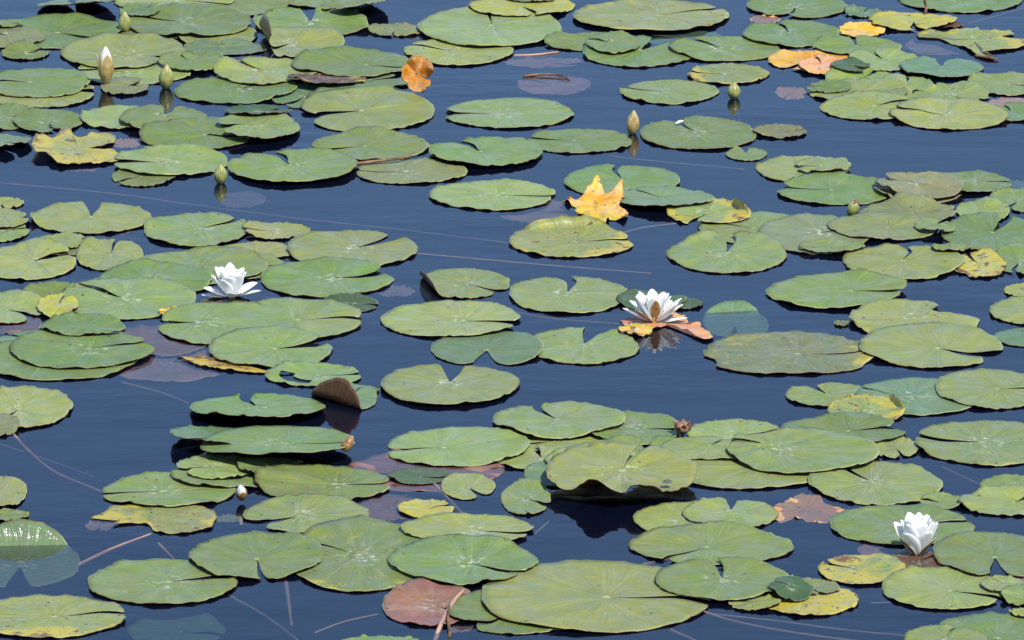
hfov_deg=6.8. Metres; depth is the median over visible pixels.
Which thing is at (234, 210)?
underwater stem
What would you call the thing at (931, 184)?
lily pad
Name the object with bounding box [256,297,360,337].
lily pad
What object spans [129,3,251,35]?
lily pad
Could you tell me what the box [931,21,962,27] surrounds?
lily pad
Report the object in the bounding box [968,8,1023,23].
underwater stem
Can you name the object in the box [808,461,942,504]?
lily pad
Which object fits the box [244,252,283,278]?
lily pad
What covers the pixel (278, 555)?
lily pad
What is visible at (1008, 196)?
lily pad
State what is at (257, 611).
underwater stem
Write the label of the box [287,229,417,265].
lily pad
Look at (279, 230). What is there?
lily pad
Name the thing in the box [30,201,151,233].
lily pad
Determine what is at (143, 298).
lily pad
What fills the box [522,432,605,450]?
lily pad
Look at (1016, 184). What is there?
lily pad
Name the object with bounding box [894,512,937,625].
water lily flower
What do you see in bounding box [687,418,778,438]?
lily pad
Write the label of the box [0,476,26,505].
lily pad
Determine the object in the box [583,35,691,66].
lily pad
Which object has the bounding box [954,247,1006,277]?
lily pad
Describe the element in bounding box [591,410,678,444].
lily pad
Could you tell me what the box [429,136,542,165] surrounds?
lily pad
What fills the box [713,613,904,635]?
underwater stem
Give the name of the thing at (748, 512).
lily pad
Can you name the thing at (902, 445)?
lily pad
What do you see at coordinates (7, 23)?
lily pad
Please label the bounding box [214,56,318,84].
lily pad
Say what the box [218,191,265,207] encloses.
lily pad
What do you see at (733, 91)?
flower bud
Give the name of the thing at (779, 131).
lily pad
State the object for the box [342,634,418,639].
lily pad
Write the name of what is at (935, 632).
lily pad
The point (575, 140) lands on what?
lily pad
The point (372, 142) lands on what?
lily pad
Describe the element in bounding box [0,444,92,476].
underwater stem
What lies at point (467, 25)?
lily pad
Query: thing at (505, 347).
lily pad
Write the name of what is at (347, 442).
flower bud
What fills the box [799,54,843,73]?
lily pad
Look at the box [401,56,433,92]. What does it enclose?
lily pad
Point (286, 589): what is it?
underwater stem
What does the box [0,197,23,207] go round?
lily pad
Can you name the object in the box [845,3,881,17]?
lily pad
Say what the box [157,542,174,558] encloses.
underwater stem
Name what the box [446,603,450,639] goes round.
leaf stem
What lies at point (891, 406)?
lily pad
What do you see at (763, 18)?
lily pad
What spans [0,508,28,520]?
lily pad
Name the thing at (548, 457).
lily pad
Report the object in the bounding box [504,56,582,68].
lily pad
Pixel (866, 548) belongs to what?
lily pad
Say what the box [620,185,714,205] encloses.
lily pad
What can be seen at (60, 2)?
lily pad
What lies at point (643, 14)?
lily pad
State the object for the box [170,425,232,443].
lily pad
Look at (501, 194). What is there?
lily pad
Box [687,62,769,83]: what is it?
lily pad
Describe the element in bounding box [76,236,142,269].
lily pad
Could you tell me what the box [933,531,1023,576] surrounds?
lily pad
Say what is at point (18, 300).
lily pad
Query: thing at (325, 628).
underwater stem
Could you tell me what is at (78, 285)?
lily pad
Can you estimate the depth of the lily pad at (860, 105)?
16.41 m
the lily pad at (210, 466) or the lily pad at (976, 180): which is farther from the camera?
the lily pad at (976, 180)
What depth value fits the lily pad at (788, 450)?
14.29 m
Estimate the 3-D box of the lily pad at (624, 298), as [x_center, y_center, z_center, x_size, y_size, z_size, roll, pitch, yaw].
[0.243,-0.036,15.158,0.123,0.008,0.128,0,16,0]
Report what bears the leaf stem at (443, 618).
on the water
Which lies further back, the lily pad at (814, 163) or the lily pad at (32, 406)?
the lily pad at (814, 163)
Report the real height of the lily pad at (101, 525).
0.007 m
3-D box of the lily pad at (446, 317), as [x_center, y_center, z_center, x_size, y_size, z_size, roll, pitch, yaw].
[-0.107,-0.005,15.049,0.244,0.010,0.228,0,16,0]
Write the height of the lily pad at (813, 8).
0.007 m
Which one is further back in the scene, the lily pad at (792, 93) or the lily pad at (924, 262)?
the lily pad at (792, 93)
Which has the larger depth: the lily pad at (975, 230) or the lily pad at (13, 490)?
the lily pad at (975, 230)
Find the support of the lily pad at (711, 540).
on the water
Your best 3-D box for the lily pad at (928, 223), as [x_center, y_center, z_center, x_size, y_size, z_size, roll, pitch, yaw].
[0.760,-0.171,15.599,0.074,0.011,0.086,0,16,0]
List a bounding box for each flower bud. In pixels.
[96,47,118,170]
[118,11,135,104]
[159,65,173,185]
[214,164,229,244]
[235,485,246,500]
[341,435,353,451]
[626,110,638,233]
[727,82,754,194]
[810,199,858,311]
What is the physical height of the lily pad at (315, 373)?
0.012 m
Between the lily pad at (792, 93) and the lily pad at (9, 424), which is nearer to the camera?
the lily pad at (9, 424)
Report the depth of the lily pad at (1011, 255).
15.43 m
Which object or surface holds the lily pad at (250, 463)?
on the water
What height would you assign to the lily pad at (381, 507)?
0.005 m
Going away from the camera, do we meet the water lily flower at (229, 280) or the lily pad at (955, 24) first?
the water lily flower at (229, 280)
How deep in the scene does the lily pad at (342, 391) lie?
14.57 m
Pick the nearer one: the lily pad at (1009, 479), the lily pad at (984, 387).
the lily pad at (1009, 479)
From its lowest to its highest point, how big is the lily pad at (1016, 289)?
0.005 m
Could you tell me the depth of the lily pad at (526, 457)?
14.28 m
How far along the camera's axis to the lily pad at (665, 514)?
13.97 m
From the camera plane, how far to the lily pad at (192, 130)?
16.21 m
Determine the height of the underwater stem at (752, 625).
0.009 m
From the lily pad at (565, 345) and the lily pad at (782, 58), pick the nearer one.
the lily pad at (565, 345)
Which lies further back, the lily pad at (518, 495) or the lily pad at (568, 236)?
the lily pad at (568, 236)
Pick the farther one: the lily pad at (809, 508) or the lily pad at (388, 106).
the lily pad at (388, 106)
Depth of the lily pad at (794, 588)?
13.58 m
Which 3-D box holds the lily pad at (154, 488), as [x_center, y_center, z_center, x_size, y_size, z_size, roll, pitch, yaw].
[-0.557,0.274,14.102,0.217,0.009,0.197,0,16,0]
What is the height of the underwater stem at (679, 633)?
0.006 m
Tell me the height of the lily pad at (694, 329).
0.006 m
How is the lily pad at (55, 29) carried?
on the water
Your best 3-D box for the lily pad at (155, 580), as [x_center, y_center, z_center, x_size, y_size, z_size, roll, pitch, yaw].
[-0.549,0.410,13.646,0.237,0.007,0.232,0,16,0]
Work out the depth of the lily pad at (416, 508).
14.01 m
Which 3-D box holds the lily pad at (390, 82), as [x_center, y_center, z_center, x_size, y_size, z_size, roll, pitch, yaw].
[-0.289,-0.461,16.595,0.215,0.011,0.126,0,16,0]
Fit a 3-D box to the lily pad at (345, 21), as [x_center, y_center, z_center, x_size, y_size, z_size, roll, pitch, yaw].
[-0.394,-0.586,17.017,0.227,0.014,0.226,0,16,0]
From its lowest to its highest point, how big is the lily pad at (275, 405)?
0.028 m
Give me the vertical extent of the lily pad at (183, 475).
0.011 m
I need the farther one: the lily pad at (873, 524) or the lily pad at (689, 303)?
the lily pad at (689, 303)
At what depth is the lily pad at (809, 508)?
14.02 m
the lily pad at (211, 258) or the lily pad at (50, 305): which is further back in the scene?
the lily pad at (211, 258)
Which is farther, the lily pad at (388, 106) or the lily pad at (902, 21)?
the lily pad at (902, 21)
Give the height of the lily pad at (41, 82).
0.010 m
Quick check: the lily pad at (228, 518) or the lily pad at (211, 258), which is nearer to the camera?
the lily pad at (228, 518)
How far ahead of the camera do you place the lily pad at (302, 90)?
16.49 m
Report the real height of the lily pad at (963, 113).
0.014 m
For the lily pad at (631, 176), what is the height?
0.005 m
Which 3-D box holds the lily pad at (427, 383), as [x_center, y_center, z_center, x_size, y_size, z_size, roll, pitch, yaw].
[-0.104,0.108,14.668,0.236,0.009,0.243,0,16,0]
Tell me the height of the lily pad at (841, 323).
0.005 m
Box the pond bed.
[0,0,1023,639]
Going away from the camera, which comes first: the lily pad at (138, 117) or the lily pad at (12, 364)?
the lily pad at (12, 364)
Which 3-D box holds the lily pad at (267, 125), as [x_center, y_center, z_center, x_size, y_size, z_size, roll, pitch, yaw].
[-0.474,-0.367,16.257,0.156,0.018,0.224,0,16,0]
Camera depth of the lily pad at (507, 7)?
17.14 m
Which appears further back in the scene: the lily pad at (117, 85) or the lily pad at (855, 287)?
the lily pad at (117, 85)
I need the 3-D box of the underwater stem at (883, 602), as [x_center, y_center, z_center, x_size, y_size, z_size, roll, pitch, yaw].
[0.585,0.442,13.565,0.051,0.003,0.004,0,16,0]
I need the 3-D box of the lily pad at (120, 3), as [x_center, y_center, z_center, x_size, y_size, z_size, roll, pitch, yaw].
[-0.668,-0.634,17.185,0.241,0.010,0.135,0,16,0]
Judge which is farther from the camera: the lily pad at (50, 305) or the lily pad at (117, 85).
the lily pad at (117, 85)
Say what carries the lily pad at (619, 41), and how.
on the lily pad at (664, 53)
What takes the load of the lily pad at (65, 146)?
on the water
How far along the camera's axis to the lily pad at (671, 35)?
16.95 m
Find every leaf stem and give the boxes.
[433,588,464,639]
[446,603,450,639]
[923,0,927,13]
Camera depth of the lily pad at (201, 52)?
16.79 m
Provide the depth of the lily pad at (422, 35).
16.95 m
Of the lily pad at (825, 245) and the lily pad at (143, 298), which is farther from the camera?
the lily pad at (825, 245)
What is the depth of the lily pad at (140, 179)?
15.93 m
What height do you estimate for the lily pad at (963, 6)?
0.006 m
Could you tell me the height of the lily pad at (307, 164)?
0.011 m
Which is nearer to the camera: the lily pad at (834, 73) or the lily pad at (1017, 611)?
the lily pad at (1017, 611)
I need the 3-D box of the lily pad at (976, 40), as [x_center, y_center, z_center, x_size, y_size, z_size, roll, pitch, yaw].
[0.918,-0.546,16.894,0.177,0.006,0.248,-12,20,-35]
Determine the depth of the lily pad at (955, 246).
15.47 m
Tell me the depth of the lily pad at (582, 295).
15.20 m
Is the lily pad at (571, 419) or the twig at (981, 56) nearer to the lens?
the lily pad at (571, 419)
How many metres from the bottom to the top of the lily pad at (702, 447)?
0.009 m
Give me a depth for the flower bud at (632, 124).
16.23 m
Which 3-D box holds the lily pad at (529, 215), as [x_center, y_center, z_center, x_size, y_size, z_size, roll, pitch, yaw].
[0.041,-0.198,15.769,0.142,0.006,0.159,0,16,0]
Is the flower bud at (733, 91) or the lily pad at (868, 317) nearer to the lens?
the lily pad at (868, 317)
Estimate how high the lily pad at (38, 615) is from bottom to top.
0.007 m
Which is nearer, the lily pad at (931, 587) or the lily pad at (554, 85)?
the lily pad at (931, 587)
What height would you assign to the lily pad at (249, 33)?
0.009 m
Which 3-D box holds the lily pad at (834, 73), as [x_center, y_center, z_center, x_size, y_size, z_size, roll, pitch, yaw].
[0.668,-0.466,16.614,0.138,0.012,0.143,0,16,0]
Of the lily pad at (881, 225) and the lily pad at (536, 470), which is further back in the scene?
the lily pad at (881, 225)
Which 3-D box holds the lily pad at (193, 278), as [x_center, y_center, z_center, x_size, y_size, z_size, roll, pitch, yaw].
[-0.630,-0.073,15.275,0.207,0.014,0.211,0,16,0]
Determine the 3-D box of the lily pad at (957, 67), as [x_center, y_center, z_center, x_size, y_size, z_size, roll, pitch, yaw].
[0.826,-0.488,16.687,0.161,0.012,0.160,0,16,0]
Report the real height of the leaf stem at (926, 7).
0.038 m
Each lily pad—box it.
[0,12,120,48]
[0,19,22,26]
[0,26,44,47]
[0,68,90,97]
[0,80,93,107]
[0,102,28,129]
[0,133,30,146]
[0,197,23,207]
[0,207,30,226]
[0,224,28,241]
[0,237,75,279]
[0,289,42,323]
[0,317,42,333]
[0,329,39,341]
[0,340,137,380]
[0,385,73,427]
[0,413,19,435]
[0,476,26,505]
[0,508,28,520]
[0,519,80,587]
[0,594,125,637]
[1,39,48,59]
[10,329,155,368]
[13,107,82,132]
[23,280,74,296]
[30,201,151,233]
[31,128,120,163]
[34,230,84,247]
[36,292,78,317]
[37,0,115,6]
[39,311,125,335]
[50,245,79,255]
[60,32,185,67]
[60,277,195,319]
[69,163,98,171]
[74,278,107,293]
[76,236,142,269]
[78,61,190,84]
[80,104,139,128]
[85,520,114,530]
[88,558,237,603]
[91,503,216,533]
[97,258,212,293]
[100,76,148,94]
[102,471,235,506]
[112,169,175,186]
[113,138,141,148]
[113,324,208,356]
[114,0,234,6]
[114,143,227,174]
[116,350,226,381]
[119,3,160,15]
[119,104,206,127]
[122,29,179,38]
[127,611,225,639]
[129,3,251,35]
[139,117,248,148]
[140,246,267,283]
[144,211,248,246]
[158,301,295,343]
[159,51,219,70]
[159,305,176,313]
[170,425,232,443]
[171,468,259,487]
[174,26,257,43]
[174,76,297,103]
[176,453,251,478]
[180,355,266,372]
[183,38,266,54]
[183,49,223,58]
[188,530,323,578]
[190,393,325,416]
[195,0,289,14]
[200,297,246,302]
[200,425,354,454]
[207,116,219,134]
[209,325,332,366]
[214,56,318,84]
[215,514,244,522]
[217,109,299,138]
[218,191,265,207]
[223,104,291,113]
[224,240,290,256]
[227,148,357,181]
[237,60,252,66]
[237,456,310,472]
[242,493,369,532]
[243,220,310,239]
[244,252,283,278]
[253,6,368,34]
[254,464,389,498]
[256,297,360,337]
[259,13,344,56]
[261,256,393,297]
[265,360,360,385]
[271,82,330,107]
[287,72,365,83]
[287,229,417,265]
[289,0,329,7]
[291,45,407,76]
[295,515,425,591]
[301,84,434,130]
[307,83,375,96]
[311,377,376,409]
[312,125,429,159]
[317,73,405,85]
[320,0,387,9]
[323,292,378,311]
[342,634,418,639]
[349,449,504,491]
[356,157,467,183]
[360,495,412,520]
[368,22,421,36]
[377,285,414,297]
[380,299,520,335]
[381,364,519,404]
[382,491,412,506]
[382,578,469,625]
[387,426,530,466]
[387,467,448,484]
[388,533,538,584]
[393,24,430,38]
[398,498,454,517]
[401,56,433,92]
[401,512,533,539]
[404,39,513,65]
[417,6,561,45]
[420,268,509,297]
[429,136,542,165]
[429,178,555,210]
[431,330,543,364]
[441,472,495,499]
[444,620,473,632]
[445,97,573,127]
[447,590,561,634]
[468,0,574,15]
[481,559,709,632]
[492,401,625,438]
[496,200,573,223]
[497,444,567,468]
[501,477,550,514]
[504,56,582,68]
[509,215,632,257]
[509,276,627,312]
[514,0,549,1]
[517,75,590,94]
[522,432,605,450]
[524,461,556,485]
[527,128,631,152]
[533,327,639,364]
[544,31,647,50]
[544,441,637,467]
[546,441,696,492]
[564,164,679,194]
[573,0,729,29]
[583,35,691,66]
[585,30,639,53]
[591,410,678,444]
[603,434,674,451]
[616,288,686,310]
[618,322,652,336]
[620,79,718,104]
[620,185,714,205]
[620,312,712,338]
[628,520,793,564]
[633,500,701,530]
[640,115,755,148]
[648,29,721,44]
[655,556,792,600]
[660,435,751,459]
[666,198,750,223]
[666,229,786,272]
[669,35,779,60]
[675,296,702,308]
[682,497,778,526]
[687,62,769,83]
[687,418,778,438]
[691,439,811,489]
[699,211,788,243]
[702,300,768,336]
[703,330,873,373]
[725,146,766,160]
[727,427,879,473]
[728,594,780,610]
[742,19,839,46]
[746,0,847,17]
[750,14,780,22]
[753,123,806,138]
[755,155,849,180]
[757,213,868,254]
[763,588,858,614]
[765,268,906,308]
[768,49,847,71]
[769,576,813,600]
[774,86,807,99]
[774,493,844,523]
[777,171,888,204]
[781,411,905,441]
[785,382,866,405]
[794,156,850,172]
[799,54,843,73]
[799,238,864,252]
[802,577,839,593]
[806,79,850,92]
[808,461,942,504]
[809,77,912,98]
[812,35,901,55]
[818,553,905,583]
[819,90,916,119]
[825,66,890,79]
[827,211,936,239]
[827,393,904,419]
[829,504,974,544]
[830,56,870,71]
[834,320,848,325]
[839,21,884,36]
[842,243,964,278]
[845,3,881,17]
[848,298,979,332]
[849,48,917,70]
[856,377,972,415]
[857,542,900,554]
[859,191,956,218]
[859,322,1002,367]
[868,10,956,30]
[873,177,963,202]
[875,171,963,197]
[875,436,917,458]
[876,87,934,104]
[882,565,1002,609]
[883,73,932,90]
[890,97,1007,129]
[891,549,945,566]
[899,0,1022,12]
[900,56,983,76]
[904,624,987,639]
[905,38,971,54]
[915,217,955,231]
[915,420,1023,465]
[916,26,1023,57]
[920,490,962,508]
[922,80,988,99]
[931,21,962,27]
[932,242,971,250]
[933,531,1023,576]
[936,368,1023,409]
[939,611,1023,639]
[941,212,1023,251]
[944,170,1010,191]
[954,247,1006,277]
[956,196,1009,220]
[958,485,1023,515]
[967,71,1023,95]
[980,474,1023,485]
[981,575,1023,590]
[988,97,1023,106]
[989,186,1023,211]
[989,296,1023,323]
[993,327,1023,346]
[996,102,1023,120]
[996,242,1023,273]
[999,180,1023,188]
[1001,584,1023,605]
[1004,282,1023,296]
[1009,607,1023,616]
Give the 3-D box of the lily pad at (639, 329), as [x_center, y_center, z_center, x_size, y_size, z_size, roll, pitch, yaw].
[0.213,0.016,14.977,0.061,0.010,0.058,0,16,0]
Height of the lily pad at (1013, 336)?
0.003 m
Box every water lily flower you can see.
[202,263,260,425]
[623,289,686,437]
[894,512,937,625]
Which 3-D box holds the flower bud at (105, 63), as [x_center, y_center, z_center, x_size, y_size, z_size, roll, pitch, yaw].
[-0.766,-0.393,16.587,0.053,0.269,0.031,-12,20,-35]
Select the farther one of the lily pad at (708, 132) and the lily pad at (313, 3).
the lily pad at (313, 3)
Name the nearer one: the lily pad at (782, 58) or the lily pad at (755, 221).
the lily pad at (755, 221)
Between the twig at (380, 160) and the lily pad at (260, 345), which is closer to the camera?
the lily pad at (260, 345)
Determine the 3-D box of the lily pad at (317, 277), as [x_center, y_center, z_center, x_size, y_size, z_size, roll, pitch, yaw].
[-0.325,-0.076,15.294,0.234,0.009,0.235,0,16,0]
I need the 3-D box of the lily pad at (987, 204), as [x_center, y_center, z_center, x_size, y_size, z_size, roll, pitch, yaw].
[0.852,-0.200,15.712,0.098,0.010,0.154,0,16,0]
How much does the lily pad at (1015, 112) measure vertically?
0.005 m
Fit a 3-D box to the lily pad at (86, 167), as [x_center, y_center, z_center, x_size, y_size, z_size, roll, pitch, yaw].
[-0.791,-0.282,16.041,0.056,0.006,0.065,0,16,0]
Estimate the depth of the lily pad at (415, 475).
14.18 m
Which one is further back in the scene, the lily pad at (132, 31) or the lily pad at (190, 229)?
the lily pad at (132, 31)
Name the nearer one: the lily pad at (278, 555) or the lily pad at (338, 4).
the lily pad at (278, 555)
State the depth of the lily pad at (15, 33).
16.91 m
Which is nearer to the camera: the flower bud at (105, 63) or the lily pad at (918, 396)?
the lily pad at (918, 396)
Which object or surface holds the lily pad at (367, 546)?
on the water
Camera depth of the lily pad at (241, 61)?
16.73 m
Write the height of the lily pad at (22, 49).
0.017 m
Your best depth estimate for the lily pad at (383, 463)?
14.23 m
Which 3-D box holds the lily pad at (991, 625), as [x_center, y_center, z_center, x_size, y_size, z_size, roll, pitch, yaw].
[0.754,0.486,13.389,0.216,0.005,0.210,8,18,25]
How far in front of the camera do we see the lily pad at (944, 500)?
14.05 m
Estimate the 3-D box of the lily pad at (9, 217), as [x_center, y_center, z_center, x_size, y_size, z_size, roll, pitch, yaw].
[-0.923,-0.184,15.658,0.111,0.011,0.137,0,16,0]
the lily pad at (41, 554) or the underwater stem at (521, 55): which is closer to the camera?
the lily pad at (41, 554)
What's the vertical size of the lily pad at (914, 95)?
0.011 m
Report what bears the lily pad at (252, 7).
on the water
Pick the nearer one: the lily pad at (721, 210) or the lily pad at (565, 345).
the lily pad at (565, 345)
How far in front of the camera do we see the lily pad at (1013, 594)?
13.57 m
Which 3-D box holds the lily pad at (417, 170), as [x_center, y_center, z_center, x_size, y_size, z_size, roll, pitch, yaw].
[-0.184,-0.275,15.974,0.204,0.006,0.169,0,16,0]
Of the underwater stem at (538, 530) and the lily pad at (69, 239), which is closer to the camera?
the underwater stem at (538, 530)
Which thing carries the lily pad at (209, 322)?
on the water
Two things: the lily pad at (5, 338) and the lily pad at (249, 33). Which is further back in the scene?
the lily pad at (249, 33)
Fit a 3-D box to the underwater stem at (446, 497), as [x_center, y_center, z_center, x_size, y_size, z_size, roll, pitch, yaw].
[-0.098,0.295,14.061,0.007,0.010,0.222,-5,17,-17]
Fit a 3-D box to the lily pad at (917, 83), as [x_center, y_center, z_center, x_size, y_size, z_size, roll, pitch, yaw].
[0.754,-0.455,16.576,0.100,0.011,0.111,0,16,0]
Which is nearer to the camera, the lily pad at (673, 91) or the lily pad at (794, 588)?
the lily pad at (794, 588)
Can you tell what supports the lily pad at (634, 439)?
on the water
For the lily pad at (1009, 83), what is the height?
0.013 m
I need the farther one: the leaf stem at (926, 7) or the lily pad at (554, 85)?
the leaf stem at (926, 7)
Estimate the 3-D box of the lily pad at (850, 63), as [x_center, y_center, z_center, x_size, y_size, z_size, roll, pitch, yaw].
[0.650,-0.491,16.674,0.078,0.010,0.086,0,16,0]
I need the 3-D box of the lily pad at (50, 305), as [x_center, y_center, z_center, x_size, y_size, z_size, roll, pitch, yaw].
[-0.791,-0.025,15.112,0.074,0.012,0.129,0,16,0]
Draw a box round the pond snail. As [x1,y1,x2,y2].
[662,479,672,483]
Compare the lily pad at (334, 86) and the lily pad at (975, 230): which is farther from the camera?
the lily pad at (334, 86)
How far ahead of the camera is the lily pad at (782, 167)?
15.99 m
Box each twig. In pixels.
[358,155,411,164]
[523,73,569,80]
[975,54,997,59]
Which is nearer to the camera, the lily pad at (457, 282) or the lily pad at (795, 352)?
the lily pad at (795, 352)
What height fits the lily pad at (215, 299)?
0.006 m
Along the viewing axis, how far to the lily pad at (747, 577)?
13.65 m
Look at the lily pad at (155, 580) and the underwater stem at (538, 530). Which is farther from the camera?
the underwater stem at (538, 530)
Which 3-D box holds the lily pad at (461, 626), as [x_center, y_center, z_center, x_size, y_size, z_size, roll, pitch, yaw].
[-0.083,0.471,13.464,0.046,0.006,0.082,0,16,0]
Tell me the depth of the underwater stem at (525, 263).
15.40 m
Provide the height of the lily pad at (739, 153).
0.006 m
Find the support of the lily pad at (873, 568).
on the water
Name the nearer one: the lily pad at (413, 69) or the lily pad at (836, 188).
the lily pad at (836, 188)
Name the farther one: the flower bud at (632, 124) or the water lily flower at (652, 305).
the flower bud at (632, 124)
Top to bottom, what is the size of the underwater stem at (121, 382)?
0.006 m
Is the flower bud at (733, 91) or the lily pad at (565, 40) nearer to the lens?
the flower bud at (733, 91)
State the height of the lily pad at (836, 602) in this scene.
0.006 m
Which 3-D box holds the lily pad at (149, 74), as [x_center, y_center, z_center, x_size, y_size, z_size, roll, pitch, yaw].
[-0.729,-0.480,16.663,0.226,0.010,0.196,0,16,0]
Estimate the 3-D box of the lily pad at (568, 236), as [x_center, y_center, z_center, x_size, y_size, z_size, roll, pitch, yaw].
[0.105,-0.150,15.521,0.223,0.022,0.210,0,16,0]
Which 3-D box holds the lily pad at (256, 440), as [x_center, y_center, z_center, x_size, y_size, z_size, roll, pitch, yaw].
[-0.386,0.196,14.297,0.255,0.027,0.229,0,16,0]
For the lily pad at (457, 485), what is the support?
on the water
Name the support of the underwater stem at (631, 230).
in the water
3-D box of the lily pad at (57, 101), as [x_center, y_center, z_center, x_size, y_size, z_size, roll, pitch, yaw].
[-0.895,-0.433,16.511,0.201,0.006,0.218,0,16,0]
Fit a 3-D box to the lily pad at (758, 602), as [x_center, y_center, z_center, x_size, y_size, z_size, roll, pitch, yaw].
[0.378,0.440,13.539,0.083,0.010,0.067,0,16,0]
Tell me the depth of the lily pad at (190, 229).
15.60 m
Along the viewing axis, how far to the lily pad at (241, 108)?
16.39 m
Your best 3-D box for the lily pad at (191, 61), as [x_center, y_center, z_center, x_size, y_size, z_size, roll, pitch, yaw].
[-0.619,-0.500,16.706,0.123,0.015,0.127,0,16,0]
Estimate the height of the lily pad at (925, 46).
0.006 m
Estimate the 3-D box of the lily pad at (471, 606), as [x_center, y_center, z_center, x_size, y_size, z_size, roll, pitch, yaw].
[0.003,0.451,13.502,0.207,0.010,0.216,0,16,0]
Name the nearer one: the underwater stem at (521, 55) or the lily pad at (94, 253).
the lily pad at (94, 253)
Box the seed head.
[673,419,694,501]
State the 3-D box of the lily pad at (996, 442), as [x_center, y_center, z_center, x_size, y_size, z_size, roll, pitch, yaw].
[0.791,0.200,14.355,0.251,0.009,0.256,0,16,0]
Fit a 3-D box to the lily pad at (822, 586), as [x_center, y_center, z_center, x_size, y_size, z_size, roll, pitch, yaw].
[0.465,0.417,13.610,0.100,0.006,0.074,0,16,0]
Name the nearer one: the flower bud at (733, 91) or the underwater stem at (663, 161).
the underwater stem at (663, 161)
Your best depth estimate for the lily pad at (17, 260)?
15.40 m
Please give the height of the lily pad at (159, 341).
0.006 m
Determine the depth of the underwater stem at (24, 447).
14.25 m
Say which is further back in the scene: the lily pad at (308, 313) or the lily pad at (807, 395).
the lily pad at (308, 313)
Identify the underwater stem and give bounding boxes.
[0,182,507,242]
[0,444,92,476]
[11,433,100,491]
[77,533,151,565]
[120,381,188,402]
[121,227,139,235]
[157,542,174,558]
[228,594,297,639]
[283,580,292,626]
[314,614,377,633]
[417,253,651,273]
[432,483,462,512]
[514,51,558,56]
[516,312,618,323]
[534,521,549,534]
[595,154,744,169]
[624,222,679,232]
[642,553,682,564]
[669,628,695,639]
[701,611,851,639]
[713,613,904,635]
[870,602,900,603]
[941,466,979,484]
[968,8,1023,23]
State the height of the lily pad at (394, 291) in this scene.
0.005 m
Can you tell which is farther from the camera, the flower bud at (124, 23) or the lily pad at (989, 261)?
the flower bud at (124, 23)
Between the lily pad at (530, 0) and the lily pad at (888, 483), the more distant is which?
the lily pad at (530, 0)
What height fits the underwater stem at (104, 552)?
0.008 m
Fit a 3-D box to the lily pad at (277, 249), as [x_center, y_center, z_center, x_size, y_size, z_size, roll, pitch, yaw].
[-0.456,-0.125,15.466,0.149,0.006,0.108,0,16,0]
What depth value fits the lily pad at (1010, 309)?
15.10 m
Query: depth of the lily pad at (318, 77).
16.56 m
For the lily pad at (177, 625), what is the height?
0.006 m
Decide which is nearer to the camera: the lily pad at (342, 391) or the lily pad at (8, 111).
the lily pad at (342, 391)
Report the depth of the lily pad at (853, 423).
14.45 m
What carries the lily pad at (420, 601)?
on the water
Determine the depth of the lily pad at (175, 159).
16.05 m
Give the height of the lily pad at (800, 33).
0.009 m
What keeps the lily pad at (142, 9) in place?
on the water
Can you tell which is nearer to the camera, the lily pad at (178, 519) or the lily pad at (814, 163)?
the lily pad at (178, 519)
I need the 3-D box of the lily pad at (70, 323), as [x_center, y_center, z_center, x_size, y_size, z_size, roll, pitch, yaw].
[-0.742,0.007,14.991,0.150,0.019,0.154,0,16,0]
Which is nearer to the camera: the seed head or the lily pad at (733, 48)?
the seed head
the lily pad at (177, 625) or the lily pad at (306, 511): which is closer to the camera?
the lily pad at (177, 625)
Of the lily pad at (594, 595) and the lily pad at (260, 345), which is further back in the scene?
the lily pad at (260, 345)
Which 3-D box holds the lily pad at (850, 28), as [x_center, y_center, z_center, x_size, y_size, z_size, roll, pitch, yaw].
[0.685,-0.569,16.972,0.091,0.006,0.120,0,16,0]
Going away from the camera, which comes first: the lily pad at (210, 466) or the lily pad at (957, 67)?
the lily pad at (210, 466)
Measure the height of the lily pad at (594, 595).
0.013 m
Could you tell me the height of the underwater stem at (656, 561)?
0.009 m
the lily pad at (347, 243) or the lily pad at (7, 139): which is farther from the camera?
the lily pad at (7, 139)
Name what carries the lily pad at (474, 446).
on the water
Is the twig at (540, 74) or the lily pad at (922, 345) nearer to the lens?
the lily pad at (922, 345)
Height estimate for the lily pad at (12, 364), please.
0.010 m
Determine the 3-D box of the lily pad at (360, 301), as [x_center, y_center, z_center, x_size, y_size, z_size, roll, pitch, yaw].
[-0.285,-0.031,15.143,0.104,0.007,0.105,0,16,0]
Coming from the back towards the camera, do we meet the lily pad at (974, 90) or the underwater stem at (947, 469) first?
the lily pad at (974, 90)
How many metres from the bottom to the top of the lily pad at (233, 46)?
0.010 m
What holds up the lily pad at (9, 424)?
on the water
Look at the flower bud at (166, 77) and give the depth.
16.54 m
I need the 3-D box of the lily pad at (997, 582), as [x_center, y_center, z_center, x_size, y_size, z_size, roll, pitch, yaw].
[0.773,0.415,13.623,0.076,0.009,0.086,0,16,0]
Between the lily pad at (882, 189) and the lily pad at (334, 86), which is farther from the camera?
the lily pad at (334, 86)
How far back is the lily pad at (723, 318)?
15.07 m
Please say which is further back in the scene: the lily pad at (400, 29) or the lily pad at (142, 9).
the lily pad at (142, 9)
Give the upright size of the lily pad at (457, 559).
0.014 m
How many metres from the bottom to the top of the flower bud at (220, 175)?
0.236 m
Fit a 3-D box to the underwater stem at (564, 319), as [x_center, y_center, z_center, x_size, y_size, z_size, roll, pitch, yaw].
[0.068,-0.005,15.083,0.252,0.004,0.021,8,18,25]
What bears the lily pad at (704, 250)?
on the water
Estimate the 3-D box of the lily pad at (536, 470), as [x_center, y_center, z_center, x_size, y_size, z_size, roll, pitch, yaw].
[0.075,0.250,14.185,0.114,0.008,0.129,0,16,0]

